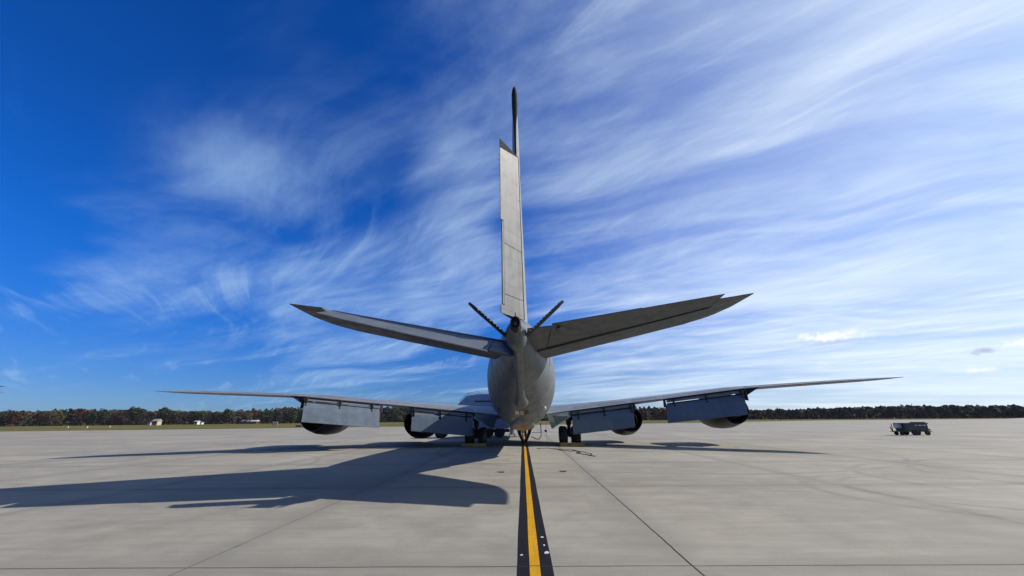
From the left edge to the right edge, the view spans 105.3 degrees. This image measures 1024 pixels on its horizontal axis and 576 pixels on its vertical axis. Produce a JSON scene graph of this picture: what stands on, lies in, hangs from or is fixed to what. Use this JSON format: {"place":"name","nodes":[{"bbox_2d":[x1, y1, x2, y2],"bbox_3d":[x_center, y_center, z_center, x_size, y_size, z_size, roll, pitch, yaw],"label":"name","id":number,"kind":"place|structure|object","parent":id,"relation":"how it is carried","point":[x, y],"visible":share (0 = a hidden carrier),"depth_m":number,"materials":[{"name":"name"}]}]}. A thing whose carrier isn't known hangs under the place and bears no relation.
{"place":"outdoors","nodes":[
{"label":"outdoors","id":0,"kind":"place"},
{"bbox_2d":[151,419,162,424],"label":"house","id":1,"kind":"structure","parent":0,"point":[156,421],"depth_m":257.58,"materials":[{"name":"beige"}]},
{"bbox_2d":[0,418,1013,431],"bbox_3d":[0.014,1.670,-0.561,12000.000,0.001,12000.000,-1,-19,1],"label":"ground","id":2,"kind":"structure","parent":0,"point":[153,427],"depth_m":173.10,"materials":[{"name":"green plant"}]},
{"bbox_2d":[0,409,16,426],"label":"tree","id":3,"kind":"object","parent":2,"relation":"on","point":[10,412],"visible":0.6,"depth_m":255.84,"materials":[{"name":"green plant"}]},
{"bbox_2d":[4,411,28,425],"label":"tree","id":4,"kind":"object","parent":2,"relation":"on","point":[16,415],"visible":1,"depth_m":254.03,"materials":[{"name":"orange plant"}]},
{"bbox_2d":[11,413,28,425],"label":"tree","id":5,"kind":"object","parent":2,"relation":"on","point":[22,421],"visible":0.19,"depth_m":259.74,"materials":[{"name":"green plant"}]},
{"bbox_2d":[31,411,46,424],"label":"tree","id":6,"kind":"object","parent":2,"relation":"on","point":[39,416],"visible":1,"depth_m":263.12,"materials":[{"name":"orange plant"}]},
{"bbox_2d":[44,409,61,425],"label":"tree","id":7,"kind":"object","parent":2,"relation":"on","point":[54,413],"visible":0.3,"depth_m":268.38,"materials":[{"name":"green plant"}]},
{"bbox_2d":[45,411,66,425],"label":"tree","id":8,"kind":"object","parent":2,"relation":"on","point":[53,419],"visible":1,"depth_m":263.02,"materials":[{"name":"green plant"}]},
{"bbox_2d":[67,410,80,425],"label":"tree","id":9,"kind":"object","parent":2,"relation":"on","point":[70,413],"visible":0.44,"depth_m":276.13,"materials":[{"name":"orange plant"}]},
{"bbox_2d":[71,408,94,424],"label":"tree","id":10,"kind":"object","parent":2,"relation":"on","point":[81,413],"visible":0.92,"depth_m":275.56,"materials":[{"name":"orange plant"}]},
{"bbox_2d":[82,412,95,425],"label":"tree","id":11,"kind":"object","parent":2,"relation":"on","point":[87,419],"visible":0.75,"depth_m":275.46,"materials":[{"name":"green plant"}]},
{"bbox_2d":[90,408,111,425],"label":"tree","id":12,"kind":"object","parent":2,"relation":"on","point":[100,414],"visible":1,"depth_m":275.32,"materials":[{"name":"green plant"}]},
{"bbox_2d":[94,414,113,424],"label":"tree","id":13,"kind":"object","parent":2,"relation":"on","point":[103,422],"visible":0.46,"depth_m":281.94,"materials":[{"name":"green plant"}]},
{"bbox_2d":[108,412,130,424],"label":"tree","id":14,"kind":"object","parent":2,"relation":"on","point":[114,415],"visible":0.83,"depth_m":279.28,"materials":[{"name":"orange plant"}]},
{"bbox_2d":[114,411,132,424],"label":"tree","id":15,"kind":"object","parent":2,"relation":"on","point":[126,419],"visible":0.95,"depth_m":280.39,"materials":[{"name":"green plant"}]},
{"bbox_2d":[127,406,147,424],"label":"tree","id":16,"kind":"object","parent":2,"relation":"on","point":[135,411],"visible":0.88,"depth_m":285.51,"materials":[{"name":"green plant"}]},
{"bbox_2d":[135,413,148,424],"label":"tree","id":17,"kind":"object","parent":2,"relation":"on","point":[142,418],"visible":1,"depth_m":283.02,"materials":[{"name":"green plant"}]},
{"bbox_2d":[141,411,155,423],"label":"tree","id":18,"kind":"object","parent":2,"relation":"on","point":[150,416],"visible":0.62,"depth_m":291.94,"materials":[{"name":"green plant"}]},
{"bbox_2d":[155,407,170,423],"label":"tree","id":19,"kind":"object","parent":2,"relation":"on","point":[162,411],"visible":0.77,"depth_m":294.90,"materials":[{"name":"green plant"}]},
{"bbox_2d":[162,409,177,423],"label":"tree","id":20,"kind":"object","parent":2,"relation":"on","point":[171,415],"visible":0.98,"depth_m":295.05,"materials":[{"name":"green plant"}]},
{"bbox_2d":[173,413,184,423],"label":"tree","id":21,"kind":"object","parent":2,"relation":"on","point":[178,419],"visible":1,"depth_m":298.03,"materials":[{"name":"green plant"}]},
{"bbox_2d":[182,412,193,423],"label":"tree","id":22,"kind":"object","parent":2,"relation":"on","point":[187,415],"visible":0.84,"depth_m":303.76,"materials":[{"name":"green plant"}]},
{"bbox_2d":[188,411,200,423],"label":"tree","id":23,"kind":"object","parent":2,"relation":"on","point":[196,415],"visible":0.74,"depth_m":305.10,"materials":[{"name":"green plant"}]},
{"bbox_2d":[197,410,210,423],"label":"tree","id":24,"kind":"object","parent":2,"relation":"on","point":[204,416],"visible":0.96,"depth_m":302.83,"materials":[{"name":"green plant"}]},
{"bbox_2d":[209,411,220,423],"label":"tree","id":25,"kind":"object","parent":2,"relation":"on","point":[216,414],"visible":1,"depth_m":305.34,"materials":[{"name":"green plant"}]},
{"bbox_2d":[220,412,228,423],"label":"tree","id":26,"kind":"object","parent":2,"relation":"on","point":[222,415],"visible":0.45,"depth_m":311.60,"materials":[{"name":"green plant"}]},
{"bbox_2d":[222,409,234,423],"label":"tree","id":27,"kind":"object","parent":2,"relation":"on","point":[231,417],"visible":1,"depth_m":309.60,"materials":[{"name":"green plant"}]},
{"bbox_2d":[244,412,253,420],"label":"tree","id":28,"kind":"object","parent":2,"relation":"on","point":[249,416],"visible":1,"depth_m":314.98,"materials":[{"name":"green plant"}]},
{"bbox_2d":[240,420,259,423],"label":"shed","id":29,"kind":"structure","parent":2,"relation":"on","point":[250,422],"depth_m":314.12,"materials":[{"name":"grey paint"}]},
{"bbox_2d":[252,410,258,419],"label":"tree","id":30,"kind":"object","parent":2,"relation":"on","point":[255,412],"visible":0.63,"depth_m":328.56,"materials":[{"name":"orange plant"}]},
{"bbox_2d":[256,411,268,423],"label":"tree","id":31,"kind":"object","parent":2,"relation":"on","point":[262,415],"visible":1,"depth_m":319.32,"materials":[{"name":"green plant"}]},
{"bbox_2d":[264,410,275,423],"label":"tree","id":32,"kind":"object","parent":2,"relation":"on","point":[270,418],"visible":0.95,"depth_m":323.40,"materials":[{"name":"green plant"}]},
{"bbox_2d":[273,409,283,422],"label":"tree","id":33,"kind":"object","parent":2,"relation":"on","point":[278,416],"visible":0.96,"depth_m":328.40,"materials":[{"name":"green plant"}]},
{"bbox_2d":[283,409,290,422],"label":"tree","id":34,"kind":"object","parent":2,"relation":"on","point":[286,415],"visible":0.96,"depth_m":334.89,"materials":[{"name":"green plant"}]},
{"bbox_2d":[289,409,298,422],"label":"tree","id":35,"kind":"object","parent":2,"relation":"on","point":[293,415],"visible":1,"depth_m":332.19,"materials":[{"name":"green plant"}]},
{"bbox_2d":[379,408,388,421],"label":"tree","id":36,"kind":"object","parent":2,"relation":"on","point":[383,416],"visible":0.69,"depth_m":380.73,"materials":[{"name":"green plant"}]},
{"bbox_2d":[383,406,391,420],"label":"tree","id":37,"kind":"object","parent":2,"relation":"on","point":[387,413],"visible":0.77,"depth_m":382.34,"materials":[{"name":"green plant"}]},
{"bbox_2d":[386,407,394,421],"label":"tree","id":38,"kind":"object","parent":2,"relation":"on","point":[392,411],"visible":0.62,"depth_m":382.39,"materials":[{"name":"green plant"}]},
{"bbox_2d":[390,407,401,421],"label":"tree","id":39,"kind":"object","parent":2,"relation":"on","point":[397,410],"visible":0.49,"depth_m":386.09,"materials":[{"name":"green plant"}]},
{"bbox_2d":[390,410,403,421],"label":"tree","id":40,"kind":"object","parent":2,"relation":"on","point":[398,418],"visible":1,"depth_m":375.16,"materials":[{"name":"green plant"}]},
{"bbox_2d":[400,408,409,421],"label":"tree","id":41,"kind":"object","parent":2,"relation":"on","point":[405,413],"visible":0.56,"depth_m":386.07,"materials":[{"name":"green plant"}]},
{"bbox_2d":[0,404,1023,425],"bbox_3d":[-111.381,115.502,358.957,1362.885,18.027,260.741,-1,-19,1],"label":"woodland","id":42,"kind":"object","parent":2,"relation":"on","point":[990,409],"visible":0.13,"depth_m":292.17,"materials":[{"name":"green plant"}]},
{"bbox_2d":[0,412,1023,426],"bbox_3d":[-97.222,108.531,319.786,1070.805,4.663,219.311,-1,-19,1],"label":"undergrowth","id":43,"kind":"object","parent":2,"relation":"on","point":[752,417],"visible":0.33,"depth_m":277.15,"materials":[{"name":"green plant"}]},
{"bbox_2d":[641,410,648,418],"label":"tree","id":44,"kind":"object","parent":2,"relation":"on","point":[643,412],"visible":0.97,"depth_m":356.36,"materials":[{"name":"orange plant"}]},
{"bbox_2d":[651,409,660,419],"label":"tree","id":45,"kind":"object","parent":2,"relation":"on","point":[655,412],"visible":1,"depth_m":338.76,"materials":[{"name":"green plant"}]},
{"bbox_2d":[652,407,665,419],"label":"tree","id":46,"kind":"object","parent":2,"relation":"on","point":[661,410],"visible":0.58,"depth_m":342.81,"materials":[{"name":"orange plant"}]},
{"bbox_2d":[661,410,667,419],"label":"tree","id":47,"kind":"object","parent":2,"relation":"on","point":[665,413],"visible":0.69,"depth_m":340.54,"materials":[{"name":"green plant"}]},
{"bbox_2d":[752,410,760,419],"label":"tree","id":48,"kind":"object","parent":2,"relation":"on","point":[757,412],"visible":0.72,"depth_m":308.83,"materials":[{"name":"green plant"}]},
{"bbox_2d":[765,408,773,419],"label":"tree","id":49,"kind":"object","parent":2,"relation":"on","point":[769,413],"visible":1,"depth_m":300.45,"materials":[{"name":"green plant"}]},
{"bbox_2d":[775,408,785,419],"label":"tree","id":50,"kind":"object","parent":2,"relation":"on","point":[780,412],"visible":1,"depth_m":294.17,"materials":[{"name":"green plant"}]},
{"bbox_2d":[787,409,794,417],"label":"tree","id":51,"kind":"object","parent":2,"relation":"on","point":[790,414],"visible":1,"depth_m":292.70,"materials":[{"name":"green plant"}]},
{"bbox_2d":[792,410,800,418],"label":"tree","id":52,"kind":"object","parent":2,"relation":"on","point":[796,413],"visible":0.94,"depth_m":292.01,"materials":[{"name":"green plant"}]},
{"bbox_2d":[805,410,815,418],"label":"tree","id":53,"kind":"object","parent":2,"relation":"on","point":[810,413],"visible":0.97,"depth_m":293.39,"materials":[{"name":"green plant"}]},
{"bbox_2d":[820,409,829,418],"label":"tree","id":54,"kind":"object","parent":2,"relation":"on","point":[825,413],"visible":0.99,"depth_m":285.63,"materials":[{"name":"green plant"}]},
{"bbox_2d":[828,408,838,418],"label":"tree","id":55,"kind":"object","parent":2,"relation":"on","point":[834,412],"visible":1,"depth_m":281.36,"materials":[{"name":"green plant"}]},
{"bbox_2d":[836,407,847,418],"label":"tree","id":56,"kind":"object","parent":2,"relation":"on","point":[840,410],"visible":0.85,"depth_m":280.83,"materials":[{"name":"green plant"}]},
{"bbox_2d":[855,409,863,418],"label":"tree","id":57,"kind":"object","parent":2,"relation":"on","point":[859,414],"visible":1,"depth_m":278.47,"materials":[{"name":"green plant"}]},
{"bbox_2d":[882,406,896,418],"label":"tree","id":58,"kind":"object","parent":2,"relation":"on","point":[889,410],"visible":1,"depth_m":272.21,"materials":[{"name":"green plant"}]},
{"bbox_2d":[902,409,912,418],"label":"tree","id":59,"kind":"object","parent":2,"relation":"on","point":[909,411],"visible":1,"depth_m":262.50,"materials":[{"name":"green plant"}]},
{"bbox_2d":[912,409,923,418],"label":"tree","id":60,"kind":"object","parent":2,"relation":"on","point":[917,414],"visible":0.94,"depth_m":261.20,"materials":[{"name":"green plant"}]},
{"bbox_2d":[919,410,926,417],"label":"tree","id":61,"kind":"object","parent":2,"relation":"on","point":[923,412],"visible":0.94,"depth_m":260.55,"materials":[{"name":"green plant"}]},
{"bbox_2d":[923,408,933,417],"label":"tree","id":62,"kind":"object","parent":2,"relation":"on","point":[929,412],"visible":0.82,"depth_m":263.17,"materials":[{"name":"green plant"}]},
{"bbox_2d":[943,409,952,417],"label":"tree","id":63,"kind":"object","parent":2,"relation":"on","point":[948,413],"visible":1,"depth_m":259.19,"materials":[{"name":"green plant"}]},
{"bbox_2d":[948,405,961,417],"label":"tree","id":64,"kind":"object","parent":2,"relation":"on","point":[955,409],"visible":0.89,"depth_m":261.42,"materials":[{"name":"green plant"}]},
{"bbox_2d":[963,410,974,416],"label":"tree","id":65,"kind":"object","parent":2,"relation":"on","point":[967,412],"visible":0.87,"depth_m":260.22,"materials":[{"name":"green plant"}]},
{"bbox_2d":[977,408,986,417],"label":"tree","id":66,"kind":"object","parent":2,"relation":"on","point":[982,411],"visible":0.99,"depth_m":250.29,"materials":[{"name":"green plant"}]},
{"bbox_2d":[975,408,989,417],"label":"tree","id":67,"kind":"object","parent":2,"relation":"on","point":[984,409],"visible":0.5,"depth_m":256.48,"materials":[{"name":"green plant"}]},
{"bbox_2d":[999,407,1014,417],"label":"tree","id":68,"kind":"object","parent":2,"relation":"on","point":[1008,413],"visible":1,"depth_m":246.63,"materials":[{"name":"green plant"}]},
{"bbox_2d":[1011,407,1022,417],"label":"tree","id":69,"kind":"object","parent":2,"relation":"on","point":[1015,410],"visible":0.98,"depth_m":244.73,"materials":[{"name":"green plant"}]},
{"bbox_2d":[0,418,1023,575],"bbox_3d":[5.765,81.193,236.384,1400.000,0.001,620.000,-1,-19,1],"label":"apron","id":70,"kind":"object","parent":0,"point":[836,498],"visible":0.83,"depth_m":8.70,"materials":[{"name":"concrete"}]},
{"bbox_2d":[435,390,509,437],"bbox_3d":[-4.319,13.144,40.839,8.100,4.666,2.425,-1,-19,1],"label":"utility truck","id":71,"kind":"object","parent":70,"relation":"on","point":[501,428],"visible":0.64,"depth_m":39.92,"materials":[{"name":"paint"}]},
{"bbox_2d":[461,443,488,446],"bbox_3d":[-2.379,10.732,26.759,2.143,0.199,0.254,-1,-19,1],"label":"wheel chock","id":72,"kind":"object","parent":70,"relation":"on","point":[472,444],"visible":0.96,"depth_m":26.68,"materials":[{"name":"yellow wood"}]},
{"bbox_2d":[157,87,901,442],"bbox_3d":[-1.264,4.013,26.335,34.049,12.750,35.226,14,-23,-36],"label":"tanker aircraft","id":73,"kind":"object","parent":70,"relation":"on","point":[519,353],"visible":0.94,"depth_m":14.92,"materials":[{"name":"paint"}]},
{"bbox_2d":[517,433,553,575],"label":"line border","id":74,"kind":"object","parent":70,"relation":"on","point":[523,566],"visible":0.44,"depth_m":6.40,"materials":[{"name":"black paint"}]},
{"bbox_2d":[517,430,530,442],"bbox_3d":[0.958,11.327,30.571,1.247,1.475,0.400,-1,-19,1],"label":"support stand","id":75,"kind":"object","parent":74,"relation":"on","point":[523,440],"visible":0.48,"depth_m":30.39,"materials":[{"name":"grey paint"}]},
{"bbox_2d":[523,433,540,575],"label":"taxiway line","id":76,"kind":"object","parent":74,"relation":"on","point":[534,562],"visible":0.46,"depth_m":6.33,"materials":[{"name":"yellow paint"}]},
{"bbox_2d":[537,448,595,456],"bbox_3d":[3.403,9.102,21.804,1.481,0.030,6.264,8,-20,-23],"label":"rope","id":77,"kind":"object","parent":70,"relation":"on","point":[577,452],"visible":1,"depth_m":21.70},
{"bbox_2d":[560,443,591,445],"bbox_3d":[4.339,10.632,26.630,2.143,0.199,0.254,-1,-19,1],"label":"wheel chock","id":78,"kind":"object","parent":70,"relation":"on","point":[572,444],"visible":1,"depth_m":26.54,"materials":[{"name":"yellow wood"}]},
{"bbox_2d":[890,422,931,434],"bbox_3d":[37.915,13.452,37.410,3.329,1.188,1.183,-2,-19,5],"label":"generator cart","id":79,"kind":"object","parent":70,"relation":"on","point":[915,428],"visible":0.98,"depth_m":36.97,"materials":[{"name":"metal"}]},
{"bbox_2d":[0,0,1023,419],"label":"sky","id":80,"kind":"structure","parent":0,"point":[177,176],"materials":[{"name":"blue"}]}
]}

